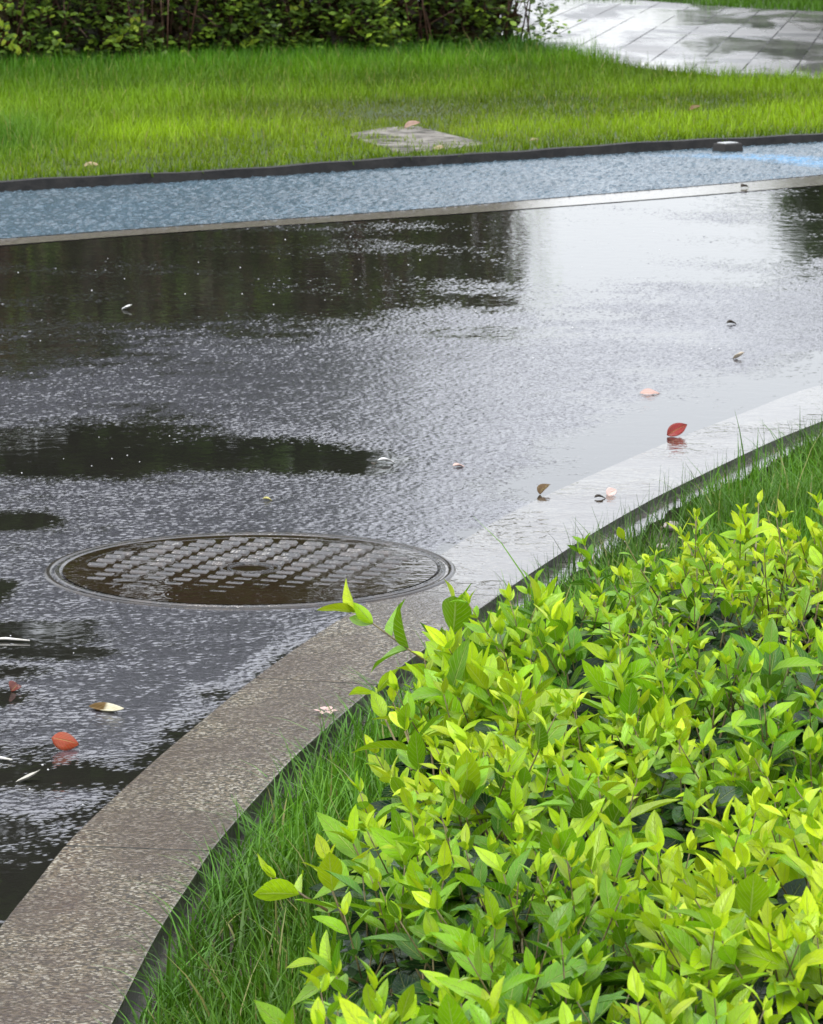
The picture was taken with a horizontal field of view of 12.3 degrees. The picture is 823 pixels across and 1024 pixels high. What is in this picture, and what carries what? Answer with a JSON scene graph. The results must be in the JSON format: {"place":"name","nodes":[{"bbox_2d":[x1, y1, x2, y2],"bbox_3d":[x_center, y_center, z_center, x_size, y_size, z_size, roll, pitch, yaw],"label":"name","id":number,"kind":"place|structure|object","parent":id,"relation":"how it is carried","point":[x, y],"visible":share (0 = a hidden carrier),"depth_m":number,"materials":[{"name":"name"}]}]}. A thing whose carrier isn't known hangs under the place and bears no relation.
{"place":"outdoors","nodes":[
{"label":"outdoors","id":0,"kind":"place"},
{"bbox_2d":[0,185,821,245],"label":"curb","id":1,"kind":"structure","parent":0,"point":[404,217],"depth_m":14.49,"materials":[{"name":"concrete"}]},
{"bbox_2d":[0,185,822,926],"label":"road","id":2,"kind":"structure","parent":0,"point":[192,389],"depth_m":9.86,"materials":[{"name":"grey asphalt"}]},
{"bbox_2d":[0,637,29,640],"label":"twig","id":3,"kind":"object","parent":2,"relation":"on","point":[4,638],"visible":1,"depth_m":6.78,"materials":[{"name":"white wood"}]},
{"bbox_2d":[9,681,21,691],"bbox_3d":[-0.664,0.291,6.388,0.021,0.017,0.027,0,10,0],"label":"fallen leaf","id":4,"kind":"object","parent":2,"relation":"on","point":[14,686],"visible":1,"depth_m":6.38,"materials":[{"name":"pink plant"}]},
{"bbox_2d":[16,770,39,781],"bbox_3d":[-0.580,0.399,5.764,0.037,0.019,0.013,0,10,0],"label":"fallen leaf","id":5,"kind":"object","parent":2,"relation":"on","point":[27,776],"visible":1,"depth_m":5.76,"materials":[{"name":"white plant"}]},
{"bbox_2d":[51,732,78,750],"bbox_3d":[-0.543,0.359,5.970,0.041,0.027,0.019,-6,12,-30],"label":"fallen leaf","id":6,"kind":"object","parent":2,"relation":"on","point":[64,741],"visible":1,"depth_m":5.97,"materials":[{"name":"plant"}]},
{"bbox_2d":[89,702,123,711],"bbox_3d":[-0.499,0.321,6.225,0.076,0.015,0.018,6,12,32],"label":"fallen leaf","id":7,"kind":"object","parent":2,"relation":"on","point":[105,706],"visible":1,"depth_m":6.23,"materials":[{"name":"beige plant"}]},
{"bbox_2d":[44,532,455,610],"bbox_3d":[-0.315,0.123,7.447,0.804,0.040,0.804,0,10,0],"label":"manhole cover","id":8,"kind":"object","parent":2,"relation":"in","point":[251,559],"visible":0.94,"depth_m":7.49,"materials":[{"name":"metal"}]},
{"bbox_2d":[63,535,436,604],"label":"puddle water","id":9,"kind":"structure","parent":2,"relation":"on","point":[78,570],"depth_m":7.36,"materials":[{"name":"liquid"}]},
{"bbox_2d":[377,457,394,462],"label":"fallen leaf","id":10,"kind":"object","parent":2,"relation":"on","point":[384,458],"visible":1,"depth_m":8.72,"materials":[{"name":"white plant"}]},
{"bbox_2d":[10,226,799,804],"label":"rain bubbles","id":11,"kind":"object","parent":2,"relation":"on","point":[112,458],"visible":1,"depth_m":11.55,"materials":[{"name":"clear liquid"}]},
{"bbox_2d":[537,484,550,493],"bbox_3d":[0.294,-0.050,8.317,0.039,0.021,0.022,-6,12,-32],"label":"fallen leaf","id":12,"kind":"object","parent":2,"relation":"on","point":[541,488],"visible":1,"depth_m":8.32,"materials":[{"name":"brown plant"}]},
{"bbox_2d":[640,388,659,394],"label":"fallen leaf","id":13,"kind":"object","parent":2,"relation":"on","point":[647,391],"visible":1,"depth_m":9.82,"materials":[{"name":"plant"}]},
{"bbox_2d":[667,423,686,436],"bbox_3d":[0.639,-0.197,9.127,0.056,0.030,0.021,-4,11,-20],"label":"fallen leaf","id":14,"kind":"object","parent":2,"relation":"on","point":[675,429],"visible":1,"depth_m":9.13,"materials":[{"name":"red plant"}]},
{"bbox_2d":[733,352,744,358],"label":"fallen leaf","id":15,"kind":"object","parent":2,"relation":"on","point":[739,354],"visible":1,"depth_m":10.48,"materials":[{"name":"beige plant"}]},
{"bbox_2d":[0,142,822,238],"bbox_3d":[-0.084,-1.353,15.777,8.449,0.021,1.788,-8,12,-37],"label":"cycle lane","id":16,"kind":"structure","parent":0,"point":[43,212],"depth_m":15.60,"materials":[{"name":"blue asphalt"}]},
{"bbox_2d":[712,141,742,151],"bbox_3d":[1.455,-1.680,17.534,0.118,0.044,0.089,-8,13,-37],"label":"lane marker","id":17,"kind":"object","parent":16,"relation":"on","point":[729,146],"visible":1,"depth_m":17.50,"materials":[{"name":"grey metal"}]},
{"bbox_2d":[0,0,822,180],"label":"lawn","id":18,"kind":"structure","parent":0,"point":[368,114],"depth_m":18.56,"materials":[{"name":"green plant"}]},
{"bbox_2d":[0,0,581,59],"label":"hedge","id":19,"kind":"object","parent":18,"relation":"on","point":[44,25],"visible":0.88,"depth_m":24.61,"materials":[{"name":"green plant"}]},
{"bbox_2d":[0,133,822,191],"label":"lawn edging","id":20,"kind":"object","parent":18,"relation":"on","point":[33,184],"visible":0.62,"depth_m":16.57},
{"bbox_2d":[345,126,484,154],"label":"stone slab","id":21,"kind":"structure","parent":18,"relation":"on","point":[429,136],"depth_m":17.80,"materials":[{"name":"grey stone"}]},
{"bbox_2d":[404,121,420,127],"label":"dead leaf","id":22,"kind":"object","parent":21,"relation":"on","point":[409,123],"visible":1,"depth_m":18.43,"materials":[{"name":"plant"}]},
{"bbox_2d":[688,105,699,110],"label":"dead leaf","id":23,"kind":"object","parent":18,"relation":"on","point":[692,107],"visible":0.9,"depth_m":19.23,"materials":[{"name":"brown plant"}]},
{"bbox_2d":[86,413,822,1023],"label":"grass","id":24,"kind":"structure","parent":0,"point":[345,736],"depth_m":5.18,"materials":[{"name":"plant"}]},
{"bbox_2d":[253,749,556,1023],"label":"shrub","id":25,"kind":"object","parent":24,"relation":"on","point":[386,894],"visible":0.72,"depth_m":4.12,"materials":[{"name":"green plant"}]},
{"bbox_2d":[126,428,822,1023],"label":"kerb haunch","id":26,"kind":"object","parent":24,"relation":"on","point":[140,1000],"visible":0.17,"depth_m":6.62,"materials":[{"name":"concrete"}]},
{"bbox_2d":[0,846,210,1023],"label":"kerb stone","id":27,"kind":"object","parent":26,"relation":"on","point":[71,916],"visible":0.92,"depth_m":4.97,"materials":[{"name":"stone"}]},
{"bbox_2d":[66,678,376,870],"bbox_3d":[-0.279,0.422,5.929,0.224,0.086,1.118,2,10,12],"label":"kerb stone","id":28,"kind":"object","parent":26,"relation":"on","point":[150,806],"visible":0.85,"depth_m":5.84,"materials":[{"name":"stone"}]},
{"bbox_2d":[314,706,337,713],"bbox_3d":[-0.140,0.323,6.208,0.040,0.006,0.040,0,10,0],"label":"blossom","id":29,"kind":"object","parent":28,"relation":"on","point":[327,709],"visible":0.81,"depth_m":6.21,"materials":[{"name":"white plant"}]},
{"bbox_2d":[256,591,496,696],"bbox_3d":[-0.054,0.261,6.847,0.225,0.086,0.804,3,10,16],"label":"kerb stone","id":30,"kind":"object","parent":26,"relation":"on","point":[325,654],"visible":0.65,"depth_m":6.74,"materials":[{"name":"stone"}]},
{"bbox_2d":[416,488,661,606],"bbox_3d":[0.240,0.094,7.796,0.244,0.086,1.219,3,10,18],"label":"kerb stone","id":31,"kind":"object","parent":26,"relation":"on","point":[481,559],"visible":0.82,"depth_m":7.80,"materials":[{"name":"stone"}]},
{"bbox_2d":[606,487,616,495],"bbox_3d":[0.439,-0.044,8.296,0.029,0.018,0.018,-7,12,-35],"label":"petal","id":32,"kind":"object","parent":31,"relation":"on","point":[610,491],"visible":1,"depth_m":8.29,"materials":[{"name":"pink plant"}]},
{"bbox_2d":[563,445,750,500],"bbox_3d":[0.565,-0.056,8.653,0.229,0.086,0.656,4,11,22],"label":"kerb stone","id":33,"kind":"object","parent":26,"relation":"on","point":[638,473],"visible":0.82,"depth_m":8.63,"materials":[{"name":"stone"}]},
{"bbox_2d":[662,385,822,456],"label":"kerb stone","id":34,"kind":"object","parent":26,"relation":"on","point":[785,411],"visible":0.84,"depth_m":9.29,"materials":[{"name":"stone"}]},
{"bbox_2d":[309,568,697,1001],"bbox_3d":[0.137,0.340,4.982,0.548,0.517,1.226,0,10,0],"label":"shrub","id":35,"kind":"object","parent":24,"relation":"on","point":[480,676],"visible":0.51,"depth_m":4.90,"materials":[{"name":"green plant"}]},
{"bbox_2d":[336,742,785,1023],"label":"shrub","id":36,"kind":"object","parent":24,"relation":"on","point":[567,941],"visible":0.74,"depth_m":3.78,"materials":[{"name":"green plant"}]},
{"bbox_2d":[361,544,776,961],"bbox_3d":[0.331,0.344,4.941,0.463,0.524,1.662,3,10,17],"label":"shrub","id":37,"kind":"object","parent":24,"relation":"on","point":[630,722],"visible":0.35,"depth_m":4.54,"materials":[{"name":"green plant"}]},
{"bbox_2d":[504,786,822,1023],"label":"shrub","id":38,"kind":"object","parent":24,"relation":"on","point":[743,963],"visible":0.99,"depth_m":3.52,"materials":[{"name":"green plant"}]},
{"bbox_2d":[660,521,677,530],"bbox_3d":[0.550,0.029,8.054,0.051,0.021,0.034,0,10,0],"label":"pebble","id":39,"kind":"object","parent":24,"relation":"on","point":[670,528],"visible":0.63,"depth_m":8.04,"materials":[{"name":"stone"}]},
{"bbox_2d":[516,489,822,742],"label":"shrub","id":40,"kind":"object","parent":24,"relation":"on","point":[797,613],"visible":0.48,"depth_m":5.43,"materials":[{"name":"green plant"}]},
{"bbox_2d":[631,617,822,930],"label":"shrub","id":41,"kind":"object","parent":24,"relation":"on","point":[783,762],"visible":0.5,"depth_m":4.39,"materials":[{"name":"green plant"}]},
{"bbox_2d":[418,0,822,78],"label":"path","id":42,"kind":"structure","parent":0,"point":[669,33],"depth_m":27.40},
{"label":"road","id":43,"kind":"structure","parent":0,"visible":0},
{"bbox_2d":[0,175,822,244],"bbox_3d":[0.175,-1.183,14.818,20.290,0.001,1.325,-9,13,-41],"label":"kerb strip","id":44,"kind":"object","parent":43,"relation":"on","point":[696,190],"visible":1,"depth_m":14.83,"materials":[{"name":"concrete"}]}
]}

